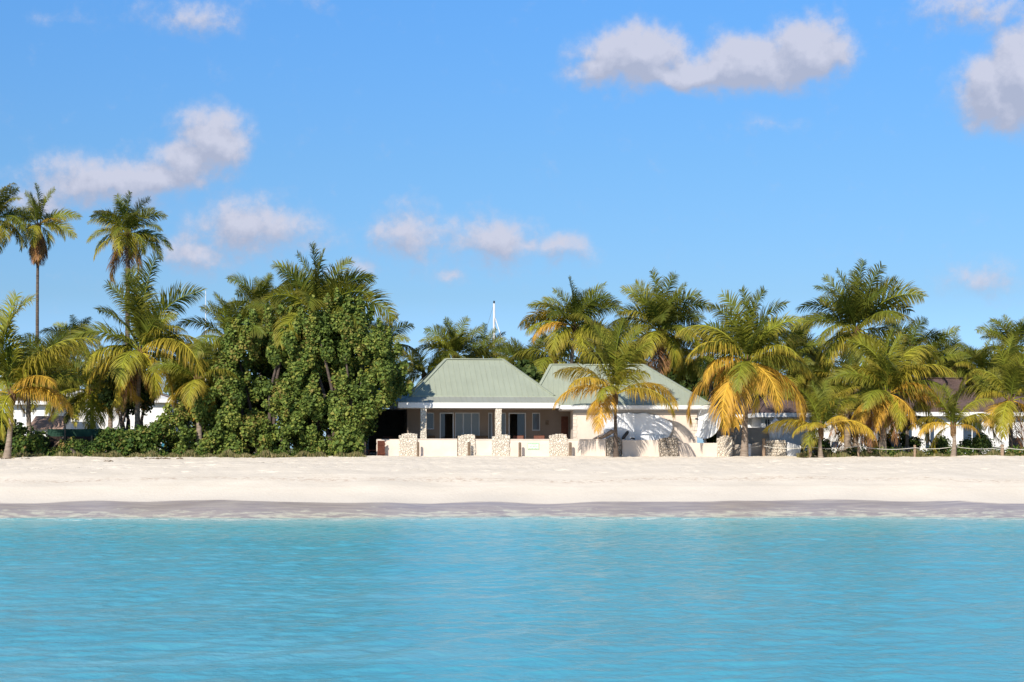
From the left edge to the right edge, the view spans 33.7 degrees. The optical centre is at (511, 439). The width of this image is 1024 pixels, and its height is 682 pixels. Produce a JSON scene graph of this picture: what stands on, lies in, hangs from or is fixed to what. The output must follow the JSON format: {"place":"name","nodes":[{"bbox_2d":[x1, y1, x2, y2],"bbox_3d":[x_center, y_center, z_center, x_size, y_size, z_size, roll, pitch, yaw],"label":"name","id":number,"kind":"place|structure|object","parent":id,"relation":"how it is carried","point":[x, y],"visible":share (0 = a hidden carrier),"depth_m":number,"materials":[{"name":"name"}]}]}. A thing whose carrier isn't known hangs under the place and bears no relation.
{"place":"outdoors","nodes":[
{"label":"outdoors","id":0,"kind":"place"},
{"bbox_2d":[31,416,68,435],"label":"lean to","id":1,"kind":"object","parent":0,"point":[40,423],"visible":0.29,"depth_m":100.47,"materials":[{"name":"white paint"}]},
{"bbox_2d":[0,516,1023,681],"bbox_3d":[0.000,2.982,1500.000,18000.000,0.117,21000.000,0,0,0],"label":"sea water","id":2,"kind":"structure","parent":0,"point":[615,599],"depth_m":31.51,"materials":[{"name":"liquid"}]},
{"bbox_2d":[486,301,507,355],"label":"sailing boat","id":3,"kind":"object","parent":2,"relation":"on","point":[494,317],"visible":0.14,"depth_m":227.87,"materials":[{"name":"white paint"}]},
{"bbox_2d":[0,448,1023,518],"bbox_3d":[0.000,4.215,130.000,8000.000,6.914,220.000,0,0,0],"label":"beach","id":4,"kind":"structure","parent":0,"point":[963,486],"depth_m":70.61,"materials":[{"name":"sand"}]},
{"bbox_2d":[0,409,50,455],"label":"shrub","id":5,"kind":"object","parent":4,"relation":"on","point":[20,429],"visible":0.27,"depth_m":89.69,"materials":[{"name":"green plant"}]},
{"bbox_2d":[12,433,45,453],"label":"shrub","id":6,"kind":"object","parent":4,"relation":"on","point":[31,444],"visible":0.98,"depth_m":88.02,"materials":[{"name":"green plant"}]},
{"bbox_2d":[0,290,99,457],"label":"coconut palm","id":7,"kind":"object","parent":4,"relation":"on","point":[9,374],"visible":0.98,"depth_m":86.30,"materials":[{"name":"green plant"}]},
{"bbox_2d":[56,436,99,455],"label":"shrub","id":8,"kind":"object","parent":4,"relation":"on","point":[79,446],"visible":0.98,"depth_m":88.04,"materials":[{"name":"green plant"}]},
{"bbox_2d":[46,425,135,453],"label":"netting fence","id":9,"kind":"object","parent":4,"relation":"on","point":[55,436],"visible":0.5,"depth_m":90.90,"materials":[{"name":"green fabric"}]},
{"bbox_2d":[91,420,165,455],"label":"shrub","id":10,"kind":"object","parent":4,"relation":"on","point":[140,438],"visible":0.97,"depth_m":88.44,"materials":[{"name":"green plant"}]},
{"bbox_2d":[0,446,332,456],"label":"beach vine","id":11,"kind":"object","parent":4,"relation":"on","point":[179,452],"visible":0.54,"depth_m":88.33,"materials":[{"name":"green plant"}]},
{"bbox_2d":[0,449,365,457],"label":"grass","id":12,"kind":"structure","parent":4,"relation":"on","point":[226,453],"depth_m":87.43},
{"bbox_2d":[147,341,238,446],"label":"coconut palm","id":13,"kind":"object","parent":4,"relation":"on","point":[202,386],"visible":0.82,"depth_m":89.42,"materials":[{"name":"green plant"}]},
{"bbox_2d":[154,349,257,454],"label":"sea grape tree","id":14,"kind":"object","parent":4,"relation":"on","point":[184,438],"visible":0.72,"depth_m":89.47,"materials":[{"name":"green plant"}]},
{"bbox_2d":[175,291,266,371],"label":"coconut palm","id":15,"kind":"object","parent":4,"relation":"on","point":[228,313],"visible":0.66,"depth_m":90.91,"materials":[{"name":"green plant"}]},
{"bbox_2d":[210,302,315,454],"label":"sea grape tree","id":16,"kind":"object","parent":4,"relation":"on","point":[262,429],"visible":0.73,"depth_m":89.65,"materials":[{"name":"green plant"}]},
{"bbox_2d":[280,287,414,454],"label":"sea grape tree","id":17,"kind":"object","parent":4,"relation":"on","point":[360,405],"visible":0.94,"depth_m":89.08,"materials":[{"name":"green plant"}]},
{"bbox_2d":[332,422,365,454],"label":"sea grape shrub","id":18,"kind":"object","parent":4,"relation":"on","point":[352,439],"visible":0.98,"depth_m":88.08,"materials":[{"name":"green plant"}]},
{"bbox_2d":[399,433,417,455],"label":"stone pier","id":19,"kind":"structure","parent":4,"relation":"on","point":[407,444],"depth_m":89.92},
{"bbox_2d":[458,434,475,455],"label":"stone pier","id":20,"kind":"structure","parent":4,"relation":"on","point":[464,440],"depth_m":89.92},
{"bbox_2d":[492,434,509,455],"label":"stone pier","id":21,"kind":"structure","parent":4,"relation":"on","point":[500,445],"depth_m":89.92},
{"bbox_2d":[376,439,717,456],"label":"beach wall","id":22,"kind":"structure","parent":4,"relation":"on","point":[483,447],"depth_m":90.00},
{"bbox_2d":[377,441,384,455],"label":"gate","id":23,"kind":"structure","parent":22,"relation":"in","point":[380,448],"depth_m":89.47,"materials":[{"name":"red wood"}]},
{"bbox_2d":[528,443,538,448],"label":"sign","id":24,"kind":"object","parent":22,"relation":"attached to","point":[533,445],"visible":1,"depth_m":89.97,"materials":[{"name":"white"}]},
{"bbox_2d":[594,430,613,438],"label":"driftwood","id":25,"kind":"object","parent":22,"relation":"on","point":[608,433],"visible":0.9,"depth_m":90.07,"materials":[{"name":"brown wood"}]},
{"bbox_2d":[549,434,567,455],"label":"stone pier","id":26,"kind":"structure","parent":4,"relation":"on","point":[558,445],"depth_m":89.92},
{"bbox_2d":[606,436,621,456],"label":"stone pier","id":27,"kind":"structure","parent":4,"relation":"on","point":[609,445],"depth_m":89.91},
{"bbox_2d":[552,314,678,456],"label":"coconut palm","id":28,"kind":"object","parent":4,"relation":"on","point":[618,372],"visible":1,"depth_m":87.16,"materials":[{"name":"green plant"}]},
{"bbox_2d":[659,437,677,456],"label":"stone pier","id":29,"kind":"structure","parent":4,"relation":"on","point":[668,446],"depth_m":89.72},
{"bbox_2d":[694,406,720,442],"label":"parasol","id":30,"kind":"object","parent":4,"relation":"on","point":[706,428],"visible":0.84,"depth_m":90.78,"materials":[{"name":"fabric"}]},
{"bbox_2d":[716,435,732,456],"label":"stone pier","id":31,"kind":"structure","parent":4,"relation":"on","point":[724,443],"depth_m":89.92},
{"bbox_2d":[716,428,769,454],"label":"yard wall","id":32,"kind":"structure","parent":4,"relation":"on","point":[755,435],"depth_m":92.50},
{"bbox_2d":[674,286,818,456],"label":"coconut palm","id":33,"kind":"object","parent":4,"relation":"on","point":[732,383],"visible":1,"depth_m":87.21,"materials":[{"name":"green plant"}]},
{"bbox_2d":[732,444,761,455],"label":"yard wall","id":34,"kind":"structure","parent":4,"relation":"on","point":[756,451],"depth_m":90.40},
{"bbox_2d":[762,438,764,455],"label":"wooden post","id":35,"kind":"object","parent":4,"relation":"on","point":[763,446],"visible":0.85,"depth_m":89.42,"materials":[{"name":"brown wood"}]},
{"bbox_2d":[765,440,785,455],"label":"stone wall","id":36,"kind":"structure","parent":4,"relation":"on","point":[777,450],"depth_m":89.89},
{"bbox_2d":[786,442,800,455],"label":"wall end","id":37,"kind":"structure","parent":4,"relation":"on","point":[791,452],"depth_m":89.90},
{"bbox_2d":[808,445,811,457],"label":"wooden post","id":38,"kind":"object","parent":4,"relation":"on","point":[810,452],"visible":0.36,"depth_m":88.22,"materials":[{"name":"brown wood"}]},
{"bbox_2d":[729,446,1023,449],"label":"rope","id":39,"kind":"object","parent":38,"relation":"attached to","point":[876,448],"visible":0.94,"depth_m":88.21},
{"bbox_2d":[800,438,833,455],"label":"bush","id":40,"kind":"object","parent":4,"relation":"on","point":[826,443],"visible":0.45,"depth_m":89.69,"materials":[{"name":"green plant"}]},
{"bbox_2d":[761,378,875,457],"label":"coconut palm","id":41,"kind":"object","parent":4,"relation":"on","point":[824,412],"visible":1,"depth_m":86.96,"materials":[{"name":"green plant"}]},
{"bbox_2d":[838,375,898,451],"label":"coconut palm","id":42,"kind":"object","parent":4,"relation":"on","point":[869,421],"visible":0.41,"depth_m":89.95,"materials":[{"name":"green plant"}]},
{"bbox_2d":[825,326,958,452],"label":"coconut palm","id":43,"kind":"object","parent":4,"relation":"on","point":[890,370],"visible":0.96,"depth_m":88.98,"materials":[{"name":"green plant"}]},
{"bbox_2d":[803,444,1023,455],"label":"beach vine","id":44,"kind":"object","parent":4,"relation":"on","point":[929,451],"visible":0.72,"depth_m":88.96,"materials":[{"name":"green plant"}]},
{"bbox_2d":[930,435,951,452],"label":"bush","id":45,"kind":"object","parent":4,"relation":"on","point":[943,442],"visible":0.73,"depth_m":89.94,"materials":[{"name":"green plant"}]},
{"bbox_2d":[908,384,998,456],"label":"coconut palm","id":46,"kind":"object","parent":4,"relation":"on","point":[951,414],"visible":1,"depth_m":87.89,"materials":[{"name":"green plant"}]},
{"bbox_2d":[956,432,995,453],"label":"bush","id":47,"kind":"object","parent":4,"relation":"on","point":[981,442],"visible":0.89,"depth_m":89.31,"materials":[{"name":"green plant"}]},
{"bbox_2d":[953,331,1023,448],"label":"coconut palm","id":48,"kind":"object","parent":4,"relation":"on","point":[1011,376],"visible":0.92,"depth_m":90.30,"materials":[{"name":"green plant"}]},
{"bbox_2d":[0,0,1023,447],"label":"sky","id":49,"kind":"structure","parent":0,"point":[466,156],"materials":[{"name":"blue"}]},
{"bbox_2d":[796,448,1023,456],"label":"grass","id":50,"kind":"structure","parent":0,"point":[919,453],"depth_m":88.33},
{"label":"garden ground","id":51,"kind":"structure","parent":0,"visible":0},
{"bbox_2d":[0,182,27,253],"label":"coconut palm","id":52,"kind":"object","parent":51,"relation":"on","point":[5,233],"visible":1,"depth_m":137.68,"materials":[{"name":"green plant"}]},
{"bbox_2d":[0,342,74,430],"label":"coconut palm","id":53,"kind":"object","parent":51,"relation":"on","point":[28,402],"visible":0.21,"depth_m":98.99,"materials":[{"name":"green plant"}]},
{"bbox_2d":[6,388,72,434],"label":"white cottage","id":54,"kind":"structure","parent":51,"relation":"on","point":[40,410],"depth_m":112.00,"materials":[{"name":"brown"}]},
{"bbox_2d":[3,182,82,344],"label":"coconut palm","id":55,"kind":"object","parent":51,"relation":"on","point":[38,249],"visible":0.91,"depth_m":139.83,"materials":[{"name":"green plant"}]},
{"bbox_2d":[14,329,85,388],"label":"coconut palm","id":56,"kind":"object","parent":51,"relation":"on","point":[55,339],"visible":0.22,"depth_m":127.39,"materials":[{"name":"green plant"}]},
{"bbox_2d":[39,314,99,360],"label":"coconut palm","id":57,"kind":"object","parent":51,"relation":"on","point":[59,326],"visible":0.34,"depth_m":149.68,"materials":[{"name":"green plant"}]},
{"bbox_2d":[43,342,122,428],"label":"coconut palm","id":58,"kind":"object","parent":51,"relation":"on","point":[92,402],"visible":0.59,"depth_m":93.30,"materials":[{"name":"green plant"}]},
{"bbox_2d":[66,336,162,427],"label":"coconut palm","id":59,"kind":"object","parent":51,"relation":"on","point":[110,423],"visible":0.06,"depth_m":100.66,"materials":[{"name":"green plant"}]},
{"bbox_2d":[64,390,179,451],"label":"white cottage","id":60,"kind":"structure","parent":51,"relation":"on","point":[157,409],"depth_m":120.00,"materials":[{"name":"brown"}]},
{"bbox_2d":[97,370,155,428],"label":"broadleaf tree","id":61,"kind":"object","parent":51,"relation":"on","point":[107,397],"visible":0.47,"depth_m":92.44,"materials":[{"name":"green plant"}]},
{"bbox_2d":[87,190,173,343],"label":"coconut palm","id":62,"kind":"object","parent":51,"relation":"on","point":[124,223],"visible":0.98,"depth_m":131.77,"materials":[{"name":"green plant"}]},
{"bbox_2d":[62,251,208,451],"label":"coconut palm","id":63,"kind":"object","parent":51,"relation":"on","point":[149,329],"visible":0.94,"depth_m":90.85,"materials":[{"name":"green plant"}]},
{"bbox_2d":[148,337,212,401],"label":"coconut palm","id":64,"kind":"object","parent":51,"relation":"on","point":[166,388],"visible":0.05,"depth_m":111.64,"materials":[{"name":"green plant"}]},
{"bbox_2d":[219,272,290,378],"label":"coconut palm","id":65,"kind":"object","parent":51,"relation":"on","point":[265,286],"visible":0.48,"depth_m":111.60,"materials":[{"name":"green plant"}]},
{"bbox_2d":[246,296,307,452],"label":"coconut palm","id":66,"kind":"object","parent":51,"relation":"on","point":[255,303],"visible":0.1,"depth_m":107.50,"materials":[{"name":"green plant"}]},
{"bbox_2d":[193,322,379,447],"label":"broadleaf tree","id":67,"kind":"object","parent":51,"relation":"on","point":[261,372],"visible":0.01,"depth_m":95.05,"materials":[{"name":"green plant"}]},
{"bbox_2d":[257,241,398,432],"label":"coconut palm","id":68,"kind":"object","parent":51,"relation":"on","point":[305,289],"visible":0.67,"depth_m":90.99,"materials":[{"name":"green plant"}]},
{"bbox_2d":[339,389,413,453],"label":"terrace pavilion","id":69,"kind":"structure","parent":51,"relation":"on","point":[389,423],"depth_m":99.99,"materials":[{"name":"metal"}]},
{"bbox_2d":[365,312,422,372],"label":"coconut palm","id":70,"kind":"object","parent":51,"relation":"on","point":[402,337],"visible":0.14,"depth_m":103.58,"materials":[{"name":"green plant"}]},
{"bbox_2d":[398,348,447,383],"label":"coconut palm","id":71,"kind":"object","parent":51,"relation":"on","point":[417,365],"visible":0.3,"depth_m":106.67,"materials":[{"name":"green plant"}]},
{"bbox_2d":[416,316,496,367],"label":"coconut palm","id":72,"kind":"object","parent":51,"relation":"on","point":[453,343],"visible":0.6,"depth_m":111.83,"materials":[{"name":"green plant"}]},
{"bbox_2d":[389,358,569,438],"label":"beach villa","id":73,"kind":"object","parent":51,"relation":"on","point":[451,398],"visible":0.81,"depth_m":95.30,"materials":[{"name":"green metal"}]},
{"bbox_2d":[426,413,433,428],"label":"window","id":74,"kind":"structure","parent":73,"relation":"in","point":[430,416],"depth_m":95.26,"materials":[{"name":"glass"}]},
{"bbox_2d":[455,413,479,438],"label":"window","id":75,"kind":"structure","parent":73,"relation":"in","point":[465,423],"depth_m":95.52,"materials":[{"name":"glass"}]},
{"bbox_2d":[488,413,491,438],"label":"window","id":76,"kind":"structure","parent":73,"relation":"in","point":[489,414],"depth_m":95.66,"materials":[{"name":"glass"}]},
{"bbox_2d":[501,413,505,434],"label":"window","id":77,"kind":"structure","parent":73,"relation":"in","point":[503,415],"depth_m":95.77,"materials":[{"name":"glass"}]},
{"bbox_2d":[532,413,539,430],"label":"window","id":78,"kind":"structure","parent":73,"relation":"in","point":[535,416],"depth_m":95.98,"materials":[{"name":"glass"}]},
{"bbox_2d":[461,323,516,362],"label":"coconut palm","id":79,"kind":"object","parent":51,"relation":"on","point":[489,342],"visible":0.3,"depth_m":115.88,"materials":[{"name":"green plant"}]},
{"bbox_2d":[490,338,565,370],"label":"coconut palm","id":80,"kind":"object","parent":51,"relation":"on","point":[509,351],"visible":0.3,"depth_m":113.54,"materials":[{"name":"green plant"}]},
{"bbox_2d":[514,359,543,382],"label":"broadleaf tree","id":81,"kind":"object","parent":51,"relation":"on","point":[525,366],"visible":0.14,"depth_m":104.81,"materials":[{"name":"green plant"}]},
{"bbox_2d":[509,325,594,373],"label":"coconut palm","id":82,"kind":"object","parent":51,"relation":"on","point":[540,362],"visible":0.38,"depth_m":109.74,"materials":[{"name":"green plant"}]},
{"bbox_2d":[518,276,622,363],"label":"coconut palm","id":83,"kind":"object","parent":51,"relation":"on","point":[585,308],"visible":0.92,"depth_m":101.44,"materials":[{"name":"green plant"}]},
{"bbox_2d":[575,316,652,364],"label":"coconut palm","id":84,"kind":"object","parent":51,"relation":"on","point":[612,329],"visible":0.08,"depth_m":107.44,"materials":[{"name":"green plant"}]},
{"bbox_2d":[539,364,711,450],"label":"beach villa","id":85,"kind":"object","parent":51,"relation":"on","point":[581,427],"visible":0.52,"depth_m":91.00,"materials":[{"name":"green metal"}]},
{"bbox_2d":[600,413,672,441],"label":"canvas sheet","id":86,"kind":"object","parent":85,"relation":"attached to","point":[642,426],"visible":0.88,"depth_m":90.78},
{"bbox_2d":[606,267,712,374],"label":"coconut palm","id":87,"kind":"object","parent":51,"relation":"on","point":[661,314],"visible":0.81,"depth_m":102.62,"materials":[{"name":"green plant"}]},
{"bbox_2d":[662,352,708,401],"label":"broadleaf tree","id":88,"kind":"object","parent":51,"relation":"on","point":[683,384],"visible":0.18,"depth_m":118.35,"materials":[{"name":"green plant"}]},
{"bbox_2d":[671,322,740,402],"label":"coconut palm","id":89,"kind":"object","parent":51,"relation":"on","point":[693,369],"visible":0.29,"depth_m":105.86,"materials":[{"name":"green plant"}]},
{"bbox_2d":[703,412,740,442],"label":"bush","id":90,"kind":"object","parent":51,"relation":"on","point":[712,439],"visible":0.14,"depth_m":94.19,"materials":[{"name":"green plant"}]},
{"bbox_2d":[713,393,762,442],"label":"guest villa","id":91,"kind":"object","parent":51,"relation":"on","point":[749,422],"visible":0.03,"depth_m":101.23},
{"bbox_2d":[768,416,782,439],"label":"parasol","id":92,"kind":"object","parent":51,"relation":"on","point":[775,435],"visible":0.66,"depth_m":91.38,"materials":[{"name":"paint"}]},
{"bbox_2d":[748,393,810,452],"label":"guest villa","id":93,"kind":"object","parent":51,"relation":"on","point":[763,416],"visible":0.48,"depth_m":97.00,"materials":[{"name":"white"}]},
{"bbox_2d":[749,340,821,403],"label":"coconut palm","id":94,"kind":"object","parent":51,"relation":"on","point":[791,377],"visible":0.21,"depth_m":99.41,"materials":[{"name":"green plant"}]},
{"bbox_2d":[744,314,836,395],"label":"coconut palm","id":95,"kind":"object","parent":51,"relation":"on","point":[805,351],"visible":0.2,"depth_m":103.25,"materials":[{"name":"green plant"}]},
{"bbox_2d":[785,330,853,398],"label":"coconut palm","id":96,"kind":"object","parent":51,"relation":"on","point":[809,339],"visible":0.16,"depth_m":105.63,"materials":[{"name":"green plant"}]},
{"bbox_2d":[798,348,881,452],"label":"coconut palm","id":97,"kind":"object","parent":51,"relation":"on","point":[845,438],"visible":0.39,"depth_m":94.36,"materials":[{"name":"green plant"}]},
{"bbox_2d":[800,387,880,452],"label":"guest villa","id":98,"kind":"object","parent":51,"relation":"on","point":[826,433],"visible":0.04,"depth_m":103.00,"materials":[{"name":"white"}]},
{"bbox_2d":[789,258,927,453],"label":"coconut palm","id":99,"kind":"object","parent":51,"relation":"on","point":[857,305],"visible":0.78,"depth_m":98.73,"materials":[{"name":"green plant"}]},
{"bbox_2d":[865,429,923,452],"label":"bush","id":100,"kind":"object","parent":51,"relation":"on","point":[916,441],"visible":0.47,"depth_m":92.75,"materials":[{"name":"green plant"}]},
{"bbox_2d":[889,438,913,450],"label":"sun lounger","id":101,"kind":"object","parent":51,"relation":"on","point":[898,445],"visible":0.41,"depth_m":92.28,"materials":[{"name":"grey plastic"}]},
{"bbox_2d":[878,398,931,451],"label":"coconut palm","id":102,"kind":"object","parent":51,"relation":"on","point":[906,432],"visible":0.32,"depth_m":92.43,"materials":[{"name":"green plant"}]},
{"bbox_2d":[884,316,952,382],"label":"coconut palm","id":103,"kind":"object","parent":51,"relation":"on","point":[910,329],"visible":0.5,"depth_m":103.74,"materials":[{"name":"green plant"}]},
{"bbox_2d":[903,325,971,376],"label":"coconut palm","id":104,"kind":"object","parent":51,"relation":"on","point":[945,352],"visible":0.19,"depth_m":107.27,"materials":[{"name":"green plant"}]},
{"bbox_2d":[921,332,979,376],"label":"coconut palm","id":105,"kind":"object","parent":51,"relation":"on","point":[957,372],"visible":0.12,"depth_m":117.52,"materials":[{"name":"green plant"}]},
{"bbox_2d":[887,377,1023,453],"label":"guest villa","id":106,"kind":"object","parent":51,"relation":"on","point":[953,383],"visible":0.2,"depth_m":101.08,"materials":[{"name":"white"}]},
{"bbox_2d":[925,420,934,447],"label":"window","id":107,"kind":"structure","parent":106,"relation":"in","point":[931,434],"depth_m":101.08,"materials":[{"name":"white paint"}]},
{"bbox_2d":[963,420,981,443],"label":"window","id":108,"kind":"structure","parent":106,"relation":"in","point":[966,431],"depth_m":101.08,"materials":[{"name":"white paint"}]},
{"bbox_2d":[932,338,1023,398],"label":"coconut palm","id":109,"kind":"object","parent":51,"relation":"on","point":[980,360],"visible":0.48,"depth_m":103.54,"materials":[{"name":"green plant"}]},
{"bbox_2d":[976,314,1023,374],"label":"coconut palm","id":110,"kind":"object","parent":51,"relation":"on","point":[1018,330],"visible":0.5,"depth_m":111.64,"materials":[{"name":"green plant"}]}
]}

